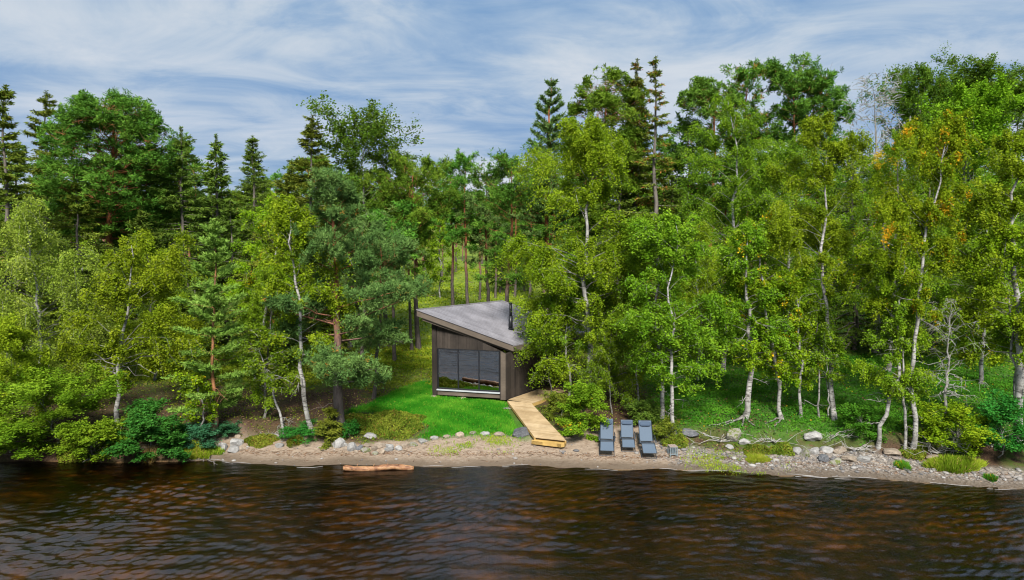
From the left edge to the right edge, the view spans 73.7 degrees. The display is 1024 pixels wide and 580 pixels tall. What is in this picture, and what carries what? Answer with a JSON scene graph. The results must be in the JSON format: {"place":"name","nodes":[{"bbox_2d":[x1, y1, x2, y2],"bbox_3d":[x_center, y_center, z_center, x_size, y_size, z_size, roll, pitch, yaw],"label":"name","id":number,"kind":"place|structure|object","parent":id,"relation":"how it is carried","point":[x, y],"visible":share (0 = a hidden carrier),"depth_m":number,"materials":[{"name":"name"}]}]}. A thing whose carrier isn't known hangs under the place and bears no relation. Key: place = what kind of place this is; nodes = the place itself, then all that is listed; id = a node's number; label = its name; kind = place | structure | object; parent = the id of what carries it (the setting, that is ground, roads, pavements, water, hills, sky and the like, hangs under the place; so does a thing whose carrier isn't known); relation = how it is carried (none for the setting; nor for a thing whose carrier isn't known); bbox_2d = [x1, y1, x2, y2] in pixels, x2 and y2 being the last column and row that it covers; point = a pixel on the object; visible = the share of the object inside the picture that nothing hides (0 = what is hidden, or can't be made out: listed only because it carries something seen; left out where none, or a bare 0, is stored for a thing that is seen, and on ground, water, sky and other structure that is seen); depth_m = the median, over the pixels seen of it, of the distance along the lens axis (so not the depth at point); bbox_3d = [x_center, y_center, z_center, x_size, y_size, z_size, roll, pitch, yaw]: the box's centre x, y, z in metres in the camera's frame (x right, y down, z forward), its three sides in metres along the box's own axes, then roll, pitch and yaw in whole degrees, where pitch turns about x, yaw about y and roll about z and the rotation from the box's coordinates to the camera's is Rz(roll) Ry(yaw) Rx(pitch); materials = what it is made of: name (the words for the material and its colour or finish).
{"place":"outdoors","nodes":[
{"label":"outdoors","id":0,"kind":"place"},
{"bbox_2d":[0,460,1023,579],"bbox_3d":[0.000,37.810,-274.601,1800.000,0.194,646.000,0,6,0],"label":"water","id":1,"kind":"structure","parent":0,"point":[200,520],"depth_m":23.30,"materials":[{"name":"liquid"}]},
{"bbox_2d":[0,226,1023,488],"bbox_3d":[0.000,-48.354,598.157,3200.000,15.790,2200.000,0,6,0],"label":"ground","id":2,"kind":"structure","parent":0,"point":[608,460],"depth_m":30.62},
{"bbox_2d":[0,312,58,452],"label":"shrub","id":3,"kind":"object","parent":2,"relation":"on","point":[10,332],"visible":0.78,"depth_m":28.91,"materials":[{"name":"green plant"}]},
{"bbox_2d":[0,84,69,354],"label":"spruce tree","id":4,"kind":"object","parent":2,"relation":"on","point":[6,195],"visible":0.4,"depth_m":36.67,"materials":[{"name":"green plant"}]},
{"bbox_2d":[0,409,69,461],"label":"shrub","id":5,"kind":"object","parent":2,"relation":"on","point":[18,453],"visible":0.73,"depth_m":28.66,"materials":[{"name":"green plant"}]},
{"bbox_2d":[0,141,69,357],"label":"spruce tree","id":6,"kind":"object","parent":2,"relation":"on","point":[20,175],"visible":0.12,"depth_m":43.40,"materials":[{"name":"green plant"}]},
{"bbox_2d":[0,90,101,342],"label":"spruce tree","id":7,"kind":"object","parent":2,"relation":"on","point":[46,112],"visible":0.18,"depth_m":45.98,"materials":[{"name":"green plant"}]},
{"bbox_2d":[0,195,130,421],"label":"birch","id":8,"kind":"object","parent":2,"relation":"on","point":[26,216],"visible":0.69,"depth_m":32.49,"materials":[{"name":"green plant"}]},
{"bbox_2d":[0,347,130,454],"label":"shrub","id":9,"kind":"object","parent":2,"relation":"on","point":[31,390],"visible":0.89,"depth_m":29.03,"materials":[{"name":"green plant"}]},
{"bbox_2d":[7,173,149,367],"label":"spruce tree","id":10,"kind":"object","parent":2,"relation":"on","point":[82,213],"visible":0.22,"depth_m":41.65,"materials":[{"name":"green plant"}]},
{"bbox_2d":[40,413,133,462],"bbox_3d":[-18.033,6.296,29.070,3.078,2.064,3.261,3,6,24],"label":"shrub","id":11,"kind":"object","parent":2,"relation":"on","point":[100,432],"visible":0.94,"depth_m":28.48,"materials":[{"name":"green plant"}]},
{"bbox_2d":[29,86,184,351],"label":"pine tree","id":12,"kind":"object","parent":2,"relation":"on","point":[142,123],"visible":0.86,"depth_m":42.54,"materials":[{"name":"green plant"}]},
{"bbox_2d":[60,210,207,377],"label":"spruce tree","id":13,"kind":"object","parent":2,"relation":"on","point":[140,218],"visible":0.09,"depth_m":42.44,"materials":[{"name":"green plant"}]},
{"bbox_2d":[51,227,223,428],"bbox_3d":[-16.898,1.747,31.346,7.586,9.387,5.623,3,7,31],"label":"birch","id":14,"kind":"object","parent":2,"relation":"on","point":[152,277],"visible":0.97,"depth_m":30.92,"materials":[{"name":"green plant"}]},
{"bbox_2d":[82,142,192,261],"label":"pine tree","id":15,"kind":"object","parent":2,"relation":"on","point":[166,215],"visible":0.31,"depth_m":45.45,"materials":[{"name":"green plant"}]},
{"bbox_2d":[100,396,191,462],"bbox_3d":[-15.666,6.094,29.649,4.056,2.587,4.015,0,6,0],"label":"shrub","id":16,"kind":"object","parent":2,"relation":"on","point":[143,420],"visible":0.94,"depth_m":29.03,"materials":[{"name":"green plant"}]},
{"bbox_2d":[106,234,204,380],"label":"birch","id":17,"kind":"object","parent":2,"relation":"on","point":[177,304],"visible":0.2,"depth_m":38.24,"materials":[{"name":"green plant"}]},
{"bbox_2d":[96,125,251,354],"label":"spruce tree","id":18,"kind":"object","parent":2,"relation":"on","point":[178,200],"visible":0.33,"depth_m":45.35,"materials":[{"name":"green plant"}]},
{"bbox_2d":[170,368,219,438],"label":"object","id":19,"kind":"object","parent":2,"relation":"on","point":[196,378],"visible":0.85,"depth_m":30.58,"materials":[{"name":"green plant"}]},
{"bbox_2d":[183,420,221,448],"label":"shrub","id":20,"kind":"object","parent":2,"relation":"on","point":[200,431],"visible":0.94,"depth_m":30.08,"materials":[{"name":"green plant"}]},
{"bbox_2d":[151,217,256,428],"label":"spruce tree","id":21,"kind":"object","parent":2,"relation":"on","point":[209,369],"visible":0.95,"depth_m":30.64,"materials":[{"name":"green plant"}]},
{"bbox_2d":[191,134,246,306],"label":"spruce tree","id":22,"kind":"object","parent":2,"relation":"on","point":[216,170],"visible":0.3,"depth_m":50.77,"materials":[{"name":"green plant"}]},
{"bbox_2d":[181,198,275,360],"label":"spruce tree","id":23,"kind":"object","parent":2,"relation":"on","point":[228,211],"visible":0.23,"depth_m":45.73,"materials":[{"name":"green plant"}]},
{"bbox_2d":[230,135,275,307],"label":"spruce tree","id":24,"kind":"object","parent":2,"relation":"on","point":[260,184],"visible":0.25,"depth_m":53.37,"materials":[{"name":"green plant"}]},
{"bbox_2d":[208,266,312,417],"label":"alder tree","id":25,"kind":"object","parent":2,"relation":"on","point":[256,313],"visible":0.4,"depth_m":31.74,"materials":[{"name":"green plant"}]},
{"bbox_2d":[231,322,306,434],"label":"birch","id":26,"kind":"object","parent":2,"relation":"on","point":[256,334],"visible":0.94,"depth_m":31.07,"materials":[{"name":"green plant"}]},
{"bbox_2d":[221,195,322,379],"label":"birch","id":27,"kind":"object","parent":2,"relation":"on","point":[244,268],"visible":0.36,"depth_m":37.48,"materials":[{"name":"green plant"}]},
{"bbox_2d":[209,173,357,391],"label":"spruce tree","id":28,"kind":"object","parent":2,"relation":"on","point":[286,188],"visible":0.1,"depth_m":41.33,"materials":[{"name":"green plant"}]},
{"bbox_2d":[230,114,378,354],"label":"spruce tree","id":29,"kind":"object","parent":2,"relation":"on","point":[312,132],"visible":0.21,"depth_m":44.24,"materials":[{"name":"green plant"}]},
{"bbox_2d":[252,194,368,432],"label":"birch","id":30,"kind":"object","parent":2,"relation":"on","point":[283,215],"visible":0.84,"depth_m":30.22,"materials":[{"name":"green plant"}]},
{"bbox_2d":[6,336,626,391],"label":"bilberry undergrowth","id":31,"kind":"object","parent":2,"relation":"on","point":[387,351],"visible":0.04,"depth_m":42.62,"materials":[{"name":"green plant"}]},
{"bbox_2d":[309,406,344,449],"bbox_3d":[-8.385,6.186,30.941,1.701,1.848,2.026,-5,8,-41],"label":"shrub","id":32,"kind":"object","parent":2,"relation":"on","point":[328,428],"visible":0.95,"depth_m":30.76,"materials":[{"name":"green plant"}]},
{"bbox_2d":[260,165,433,434],"bbox_3d":[-8.352,0.461,31.382,8.471,12.313,6.702,5,7,39],"label":"pine tree","id":33,"kind":"object","parent":2,"relation":"on","point":[336,366],"visible":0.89,"depth_m":30.28,"materials":[{"name":"green plant"}]},
{"bbox_2d":[296,90,424,349],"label":"aspen tree","id":34,"kind":"object","parent":2,"relation":"on","point":[376,129],"visible":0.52,"depth_m":45.65,"materials":[{"name":"green plant"}]},
{"bbox_2d":[311,199,432,354],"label":"pine tree","id":35,"kind":"object","parent":2,"relation":"on","point":[345,238],"visible":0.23,"depth_m":41.98,"materials":[{"name":"green plant"}]},
{"bbox_2d":[6,361,741,451],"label":"heather undergrowth","id":36,"kind":"object","parent":2,"relation":"on","point":[402,381],"visible":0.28,"depth_m":35.07,"materials":[{"name":"green plant"}]},
{"bbox_2d":[327,216,430,398],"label":"pine tree","id":37,"kind":"object","parent":2,"relation":"on","point":[403,248],"visible":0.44,"depth_m":35.06,"materials":[{"name":"green plant"}]},
{"bbox_2d":[344,408,426,440],"bbox_3d":[-6.015,6.220,32.508,3.970,0.972,2.819,2,6,16],"label":"heather mound","id":38,"kind":"object","parent":2,"relation":"on","point":[384,419],"visible":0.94,"depth_m":32.05,"materials":[{"name":"green plant"}]},
{"bbox_2d":[357,199,422,360],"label":"pine tree","id":39,"kind":"object","parent":2,"relation":"on","point":[405,209],"visible":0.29,"depth_m":42.37,"materials":[{"name":"green plant"}]},
{"bbox_2d":[356,149,436,337],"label":"pine tree","id":40,"kind":"object","parent":2,"relation":"on","point":[367,193],"visible":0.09,"depth_m":48.69,"materials":[{"name":"green plant"}]},
{"bbox_2d":[376,193,437,350],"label":"pine tree","id":41,"kind":"object","parent":2,"relation":"on","point":[421,267],"visible":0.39,"depth_m":46.18,"materials":[{"name":"green plant"}]},
{"bbox_2d":[358,147,464,349],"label":"pine tree","id":42,"kind":"object","parent":2,"relation":"on","point":[426,168],"visible":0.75,"depth_m":45.70,"materials":[{"name":"green plant"}]},
{"bbox_2d":[344,381,520,439],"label":"lawn grass","id":43,"kind":"structure","parent":2,"relation":"on","point":[483,413],"depth_m":34.04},
{"bbox_2d":[417,218,461,297],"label":"birch","id":44,"kind":"object","parent":2,"relation":"on","point":[436,254],"visible":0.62,"depth_m":73.78,"materials":[{"name":"green plant"}]},
{"bbox_2d":[424,151,473,306],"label":"pine tree","id":45,"kind":"object","parent":2,"relation":"on","point":[451,167],"visible":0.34,"depth_m":59.39,"materials":[{"name":"green plant"}]},
{"bbox_2d":[437,148,496,303],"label":"pine tree","id":46,"kind":"object","parent":2,"relation":"on","point":[461,232],"visible":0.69,"depth_m":57.25,"materials":[{"name":"green plant"}]},
{"bbox_2d":[451,168,515,302],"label":"pine tree","id":47,"kind":"object","parent":2,"relation":"on","point":[486,213],"visible":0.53,"depth_m":57.07,"materials":[{"name":"green plant"}]},
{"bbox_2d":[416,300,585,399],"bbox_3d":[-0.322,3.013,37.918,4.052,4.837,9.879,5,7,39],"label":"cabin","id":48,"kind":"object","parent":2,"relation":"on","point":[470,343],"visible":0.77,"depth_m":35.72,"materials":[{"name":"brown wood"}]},
{"bbox_2d":[436,348,499,393],"bbox_3d":[-2.285,4.204,35.566,3.443,2.231,0.170,1,6,13],"label":"window","id":49,"kind":"structure","parent":48,"relation":"in","point":[460,370],"depth_m":35.60,"materials":[{"name":"black glass"}]},
{"bbox_2d":[9,349,1012,448],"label":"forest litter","id":50,"kind":"object","parent":2,"relation":"on","point":[431,378],"visible":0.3,"depth_m":34.25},
{"bbox_2d":[465,138,561,302],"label":"pine tree","id":51,"kind":"object","parent":2,"relation":"on","point":[500,197],"visible":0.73,"depth_m":48.79,"materials":[{"name":"green plant"}]},
{"bbox_2d":[39,263,1003,338],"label":"undergrowth","id":52,"kind":"object","parent":2,"relation":"on","point":[456,298],"visible":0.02,"depth_m":75.12,"materials":[{"name":"green plant"}]},
{"bbox_2d":[507,389,566,446],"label":"boardwalk","id":53,"kind":"structure","parent":2,"relation":"on","point":[541,429],"depth_m":32.56,"materials":[{"name":"brown wood"}]},
{"bbox_2d":[502,311,585,391],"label":"birch","id":54,"kind":"object","parent":2,"relation":"on","point":[532,349],"visible":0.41,"depth_m":35.67,"materials":[{"name":"green plant"}]},
{"bbox_2d":[506,77,594,313],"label":"spruce tree","id":55,"kind":"object","parent":2,"relation":"on","point":[548,128],"visible":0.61,"depth_m":48.58,"materials":[{"name":"green plant"}]},
{"bbox_2d":[519,248,608,395],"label":"birch","id":56,"kind":"object","parent":2,"relation":"on","point":[578,343],"visible":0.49,"depth_m":34.67,"materials":[{"name":"green plant"}]},
{"bbox_2d":[555,378,610,441],"bbox_3d":[3.325,5.384,31.169,2.769,2.858,2.918,0,6,0],"label":"shrub","id":57,"kind":"object","parent":2,"relation":"on","point":[583,400],"visible":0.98,"depth_m":30.71,"materials":[{"name":"green plant"}]},
{"bbox_2d":[488,115,703,404],"bbox_3d":[4.120,-1.304,35.227,10.897,14.995,7.768,0,6,0],"label":"birch","id":58,"kind":"object","parent":2,"relation":"on","point":[591,147],"visible":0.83,"depth_m":33.43,"materials":[{"name":"green plant"}]},
{"bbox_2d":[556,63,657,308],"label":"pine tree","id":59,"kind":"object","parent":2,"relation":"on","point":[601,97],"visible":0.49,"depth_m":45.53,"materials":[{"name":"green plant"}]},
{"bbox_2d":[599,418,614,455],"bbox_3d":[4.189,6.519,30.145,0.734,1.004,1.768,1,16,7],"label":"sun lounger","id":60,"kind":"object","parent":2,"relation":"on","point":[606,432],"visible":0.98,"depth_m":30.42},
{"bbox_2d":[574,314,640,413],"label":"birch","id":61,"kind":"object","parent":2,"relation":"on","point":[613,362],"visible":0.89,"depth_m":33.22,"materials":[{"name":"green plant"}]},
{"bbox_2d":[424,432,790,474],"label":"beach grass","id":62,"kind":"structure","parent":2,"relation":"on","point":[510,440],"depth_m":29.71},
{"bbox_2d":[209,431,1012,481],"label":"drift litter","id":63,"kind":"object","parent":2,"relation":"on","point":[582,455],"visible":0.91,"depth_m":29.68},
{"bbox_2d":[567,163,676,359],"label":"spruce tree","id":64,"kind":"object","parent":2,"relation":"on","point":[630,207],"visible":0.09,"depth_m":45.42,"materials":[{"name":"green plant"}]},
{"bbox_2d":[222,432,1023,484],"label":"pebbles","id":65,"kind":"object","parent":2,"relation":"on","point":[931,470],"visible":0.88,"depth_m":28.73,"materials":[{"name":"stone"}]},
{"bbox_2d":[603,58,662,329],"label":"spruce tree","id":66,"kind":"object","parent":2,"relation":"on","point":[638,81],"visible":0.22,"depth_m":45.69,"materials":[{"name":"green plant"}]},
{"bbox_2d":[622,396,661,428],"bbox_3d":[6.168,5.831,32.714,2.124,1.596,2.403,0,6,0],"label":"shrub","id":67,"kind":"object","parent":2,"relation":"on","point":[651,413],"visible":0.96,"depth_m":32.34,"materials":[{"name":"green plant"}]},
{"bbox_2d":[638,420,656,458],"bbox_3d":[5.928,6.569,29.936,0.734,1.004,1.768,0,16,2],"label":"sun lounger","id":68,"kind":"object","parent":2,"relation":"on","point":[645,430],"visible":1,"depth_m":30.27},
{"bbox_2d":[620,56,692,331],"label":"spruce tree","id":69,"kind":"object","parent":2,"relation":"on","point":[655,73],"visible":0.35,"depth_m":43.43,"materials":[{"name":"green plant"}]},
{"bbox_2d":[603,210,721,418],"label":"birch","id":70,"kind":"object","parent":2,"relation":"on","point":[619,311],"visible":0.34,"depth_m":32.60,"materials":[{"name":"green plant"}]},
{"bbox_2d":[610,205,731,434],"bbox_3d":[7.475,1.508,30.829,5.974,10.574,4.645,0,6,0],"label":"birch","id":71,"kind":"object","parent":2,"relation":"on","point":[648,237],"visible":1,"depth_m":30.10,"materials":[{"name":"green plant"}]},
{"bbox_2d":[601,172,747,362],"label":"spruce tree","id":72,"kind":"object","parent":2,"relation":"on","point":[674,196],"visible":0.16,"depth_m":44.43,"materials":[{"name":"green plant"}]},
{"bbox_2d":[656,111,719,296],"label":"pine tree","id":73,"kind":"object","parent":2,"relation":"on","point":[683,128],"visible":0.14,"depth_m":50.14,"materials":[{"name":"green plant"}]},
{"bbox_2d":[651,217,751,379],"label":"birch","id":74,"kind":"object","parent":2,"relation":"on","point":[702,285],"visible":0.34,"depth_m":37.11,"materials":[{"name":"green plant"}]},
{"bbox_2d":[667,76,754,327],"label":"pine tree","id":75,"kind":"object","parent":2,"relation":"on","point":[702,91],"visible":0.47,"depth_m":48.07,"materials":[{"name":"green plant"}]},
{"bbox_2d":[651,92,815,371],"bbox_3d":[12.837,-3.309,41.147,10.259,16.464,7.072,0,6,0],"label":"birch","id":76,"kind":"object","parent":2,"relation":"on","point":[740,182],"visible":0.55,"depth_m":39.77,"materials":[{"name":"green plant"}]},
{"bbox_2d":[709,60,792,326],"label":"pine tree","id":77,"kind":"object","parent":2,"relation":"on","point":[745,75],"visible":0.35,"depth_m":50.00,"materials":[{"name":"green plant"}]},
{"bbox_2d":[709,218,794,426],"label":"birch","id":78,"kind":"object","parent":2,"relation":"on","point":[735,332],"visible":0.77,"depth_m":31.24,"materials":[{"name":"green plant"}]},
{"bbox_2d":[709,210,821,425],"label":"birch","id":79,"kind":"object","parent":2,"relation":"on","point":[738,280],"visible":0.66,"depth_m":31.34,"materials":[{"name":"green plant"}]},
{"bbox_2d":[710,134,852,351],"bbox_3d":[16.478,-2.070,40.575,8.492,14.256,8.121,-5,8,-40],"label":"birch","id":80,"kind":"object","parent":2,"relation":"on","point":[788,153],"visible":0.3,"depth_m":39.40,"materials":[{"name":"green plant"}]},
{"bbox_2d":[741,51,858,317],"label":"pine tree","id":81,"kind":"object","parent":2,"relation":"on","point":[776,74],"visible":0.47,"depth_m":49.04,"materials":[{"name":"green plant"}]},
{"bbox_2d":[756,267,849,416],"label":"birch","id":82,"kind":"object","parent":2,"relation":"on","point":[785,364],"visible":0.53,"depth_m":31.70,"materials":[{"name":"green plant"}]},
{"bbox_2d":[783,288,852,416],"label":"birch","id":83,"kind":"object","parent":2,"relation":"on","point":[832,346],"visible":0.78,"depth_m":31.38,"materials":[{"name":"green plant"}]},
{"bbox_2d":[760,109,878,420],"bbox_3d":[14.073,-1.062,32.495,5.568,14.392,4.983,0,6,0],"label":"birch","id":84,"kind":"object","parent":2,"relation":"on","point":[799,226],"visible":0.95,"depth_m":31.06,"materials":[{"name":"green plant"}]},
{"bbox_2d":[623,353,1023,456],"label":"lush undergrowth","id":85,"kind":"object","parent":2,"relation":"on","point":[999,383],"visible":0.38,"depth_m":35.16,"materials":[{"name":"green plant"}]},
{"bbox_2d":[776,61,871,266],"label":"pine tree","id":86,"kind":"object","parent":2,"relation":"on","point":[843,111],"visible":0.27,"depth_m":50.23,"materials":[{"name":"green plant"}]},
{"bbox_2d":[834,402,887,442],"bbox_3d":[15.291,5.771,29.909,2.225,1.593,2.378,3,7,30],"label":"shrub","id":87,"kind":"object","parent":2,"relation":"on","point":[855,411],"visible":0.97,"depth_m":29.89,"materials":[{"name":"green plant"}]},
{"bbox_2d":[799,131,940,353],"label":"spruce tree","id":88,"kind":"object","parent":2,"relation":"on","point":[855,331],"visible":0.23,"depth_m":45.58,"materials":[{"name":"green plant"}]},
{"bbox_2d":[832,69,919,352],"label":"bare tree","id":89,"kind":"object","parent":2,"relation":"on","point":[879,101],"visible":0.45,"depth_m":44.22,"materials":[{"name":"grey plant"}]},
{"bbox_2d":[850,236,936,449],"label":"birch","id":90,"kind":"object","parent":2,"relation":"on","point":[886,286],"visible":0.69,"depth_m":28.77,"materials":[{"name":"green plant"}]},
{"bbox_2d":[831,129,967,370],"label":"birch","id":91,"kind":"object","parent":2,"relation":"on","point":[883,166],"visible":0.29,"depth_m":40.12,"materials":[{"name":"green plant"}]},
{"bbox_2d":[860,293,938,453],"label":"birch","id":92,"kind":"object","parent":2,"relation":"on","point":[889,325],"visible":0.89,"depth_m":28.67,"materials":[{"name":"green plant"}]},
{"bbox_2d":[823,105,985,450],"bbox_3d":[16.827,-0.393,29.221,6.069,14.848,4.432,-4,7,-35],"label":"birch","id":93,"kind":"object","parent":2,"relation":"on","point":[905,209],"visible":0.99,"depth_m":28.14,"materials":[{"name":"green plant"}]},
{"bbox_2d":[875,61,973,260],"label":"aspen tree","id":94,"kind":"object","parent":2,"relation":"on","point":[923,79],"visible":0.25,"depth_m":50.71,"materials":[{"name":"green plant"}]},
{"bbox_2d":[846,151,1002,361],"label":"spruce tree","id":95,"kind":"object","parent":2,"relation":"on","point":[941,346],"visible":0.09,"depth_m":43.56,"materials":[{"name":"green plant"}]},
{"bbox_2d":[867,40,1023,287],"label":"aspen tree","id":96,"kind":"object","parent":2,"relation":"on","point":[980,70],"visible":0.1,"depth_m":51.82,"materials":[{"name":"green plant"}]},
{"bbox_2d":[920,452,987,473],"bbox_3d":[18.205,7.071,27.926,2.776,0.760,1.298,0,6,0],"label":"grass tuft","id":97,"kind":"object","parent":2,"relation":"on","point":[956,464],"visible":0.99,"depth_m":27.81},
{"bbox_2d":[921,296,992,430],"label":"dead tree","id":98,"kind":"object","parent":2,"relation":"on","point":[945,390],"visible":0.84,"depth_m":29.09,"materials":[{"name":"wood"}]},
{"bbox_2d":[905,397,1009,458],"bbox_3d":[18.646,5.760,28.613,3.795,2.363,3.149,5,8,44],"label":"shrub","id":99,"kind":"object","parent":2,"relation":"on","point":[958,413],"visible":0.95,"depth_m":28.46,"materials":[{"name":"green plant"}]},
{"bbox_2d":[909,71,1023,292],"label":"aspen tree","id":100,"kind":"object","parent":2,"relation":"on","point":[982,105],"visible":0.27,"depth_m":42.57,"materials":[{"name":"green plant"}]},
{"bbox_2d":[922,168,1023,384],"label":"birch","id":101,"kind":"object","parent":2,"relation":"on","point":[952,284],"visible":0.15,"depth_m":37.48,"materials":[{"name":"green plant"}]},
{"bbox_2d":[928,127,1023,443],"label":"birch","id":102,"kind":"object","parent":2,"relation":"on","point":[995,214],"visible":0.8,"depth_m":28.28,"materials":[{"name":"green plant"}]},
{"bbox_2d":[954,219,1023,436],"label":"birch","id":103,"kind":"object","parent":2,"relation":"on","point":[992,246],"visible":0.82,"depth_m":28.43,"materials":[{"name":"green plant"}]},
{"bbox_2d":[964,386,1023,457],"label":"shrub","id":104,"kind":"object","parent":2,"relation":"on","point":[1002,411],"visible":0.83,"depth_m":27.98,"materials":[{"name":"green plant"}]},
{"bbox_2d":[0,0,1023,206],"label":"sky","id":105,"kind":"structure","parent":0,"point":[473,72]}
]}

